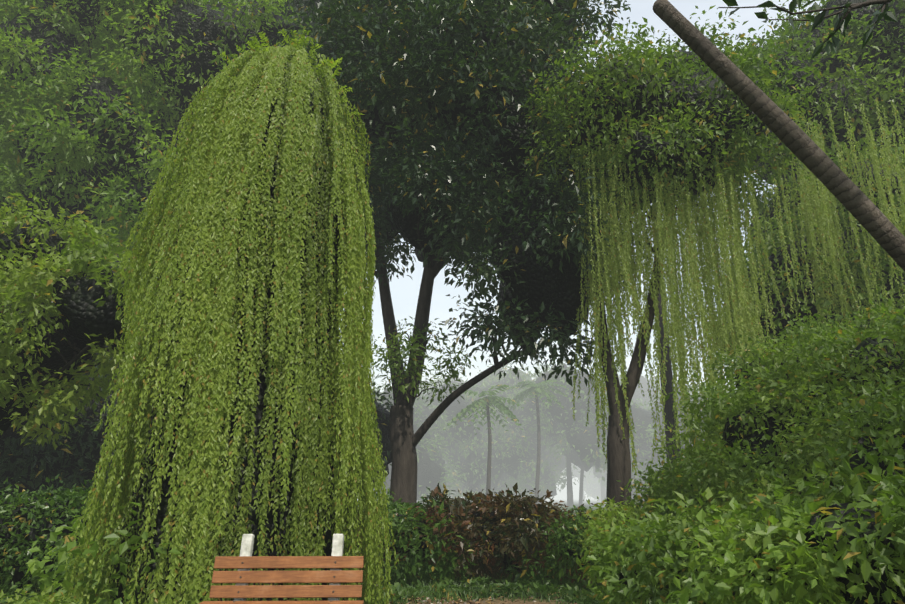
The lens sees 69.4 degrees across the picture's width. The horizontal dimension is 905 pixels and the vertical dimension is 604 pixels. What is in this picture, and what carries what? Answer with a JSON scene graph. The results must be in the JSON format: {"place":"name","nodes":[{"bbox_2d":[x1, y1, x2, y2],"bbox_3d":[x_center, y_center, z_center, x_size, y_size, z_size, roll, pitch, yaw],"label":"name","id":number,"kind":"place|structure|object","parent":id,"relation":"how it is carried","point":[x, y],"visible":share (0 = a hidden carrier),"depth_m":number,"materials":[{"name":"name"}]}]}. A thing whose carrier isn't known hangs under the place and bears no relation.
{"place":"outdoors","nodes":[
{"label":"outdoors","id":0,"kind":"place"},
{"bbox_2d":[354,498,641,603],"bbox_3d":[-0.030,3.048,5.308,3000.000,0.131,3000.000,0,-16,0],"label":"ground","id":1,"kind":"structure","parent":0,"point":[576,504],"depth_m":9.21,"materials":[{"name":"green plant"}]},
{"bbox_2d":[0,474,106,603],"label":"hedge","id":2,"kind":"object","parent":1,"relation":"on","point":[27,522],"visible":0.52,"depth_m":8.67,"materials":[{"name":"green plant"}]},
{"bbox_2d":[0,192,147,449],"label":"tree","id":3,"kind":"object","parent":1,"relation":"on","point":[66,335],"visible":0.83,"depth_m":11.94,"materials":[{"name":"green plant"}]},
{"bbox_2d":[0,0,313,266],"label":"tree","id":4,"kind":"object","parent":1,"relation":"on","point":[82,125],"visible":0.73,"depth_m":21.39,"materials":[{"name":"green plant"}]},
{"bbox_2d":[2,0,381,294],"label":"trees","id":5,"kind":"object","parent":1,"relation":"on","point":[296,6],"depth_m":28.50,"materials":[{"name":"green plant"}]},
{"bbox_2d":[0,299,392,499],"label":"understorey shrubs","id":6,"kind":"object","parent":1,"relation":"on","point":[33,465],"visible":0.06,"depth_m":15.80,"materials":[{"name":"green plant"}]},
{"bbox_2d":[13,28,398,603],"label":"willow tree","id":7,"kind":"object","parent":1,"relation":"on","point":[248,283],"visible":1,"depth_m":7.53,"materials":[{"name":"green plant"}]},
{"bbox_2d":[199,534,363,603],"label":"bench","id":8,"kind":"object","parent":1,"relation":"on","point":[335,576],"visible":1,"depth_m":6.03,"materials":[{"name":"brown wood"}]},
{"bbox_2d":[0,571,625,603],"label":"ground cover plants","id":9,"kind":"object","parent":1,"relation":"on","point":[587,595],"visible":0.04,"depth_m":9.19,"materials":[{"name":"green plant"}]},
{"bbox_2d":[265,0,650,510],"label":"tree","id":10,"kind":"object","parent":1,"relation":"on","point":[438,96],"visible":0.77,"depth_m":15.82,"materials":[{"name":"green plant"}]},
{"bbox_2d":[355,483,603,589],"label":"croton shrubs","id":11,"kind":"object","parent":1,"relation":"on","point":[500,534],"visible":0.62,"depth_m":10.32,"materials":[{"name":"green plant"}]},
{"bbox_2d":[388,588,576,603],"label":"grass","id":12,"kind":"structure","parent":1,"relation":"on","point":[460,602],"depth_m":8.76,"materials":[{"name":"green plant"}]},
{"bbox_2d":[371,360,730,505],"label":"tree line","id":13,"kind":"object","parent":1,"relation":"on","point":[510,430],"visible":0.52,"depth_m":60.95,"materials":[{"name":"grey plant"}]},
{"bbox_2d":[516,5,832,510],"bbox_3d":[4.796,-0.888,14.217,6.712,12.490,5.198,0,-16,0],"label":"vine draped tree","id":14,"kind":"object","parent":1,"relation":"on","point":[688,130],"visible":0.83,"depth_m":13.81,"materials":[{"name":"green plant"}]},
{"bbox_2d":[531,436,904,603],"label":"shrubs","id":15,"kind":"object","parent":1,"relation":"on","point":[838,549],"visible":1,"depth_m":4.09,"materials":[{"name":"green plant"}]},
{"bbox_2d":[616,298,904,521],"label":"tall shrubs","id":16,"kind":"object","parent":1,"relation":"on","point":[801,397],"visible":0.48,"depth_m":7.75,"materials":[{"name":"green plant"}]},
{"bbox_2d":[633,0,904,466],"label":"trees","id":17,"kind":"object","parent":1,"relation":"on","point":[825,250],"visible":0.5,"depth_m":16.37,"materials":[{"name":"green plant"}]},
{"bbox_2d":[653,0,904,271],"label":"tree trunk","id":18,"kind":"object","parent":1,"relation":"on","point":[874,221],"visible":1,"depth_m":6.31,"materials":[{"name":"plant"}]},
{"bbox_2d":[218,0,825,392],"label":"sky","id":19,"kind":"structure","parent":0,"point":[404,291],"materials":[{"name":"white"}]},
{"bbox_2d":[718,0,897,59],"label":"overhanging branch","id":20,"kind":"object","parent":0,"point":[840,23],"visible":1,"depth_m":4.92,"materials":[{"name":"green plant"}]}
]}

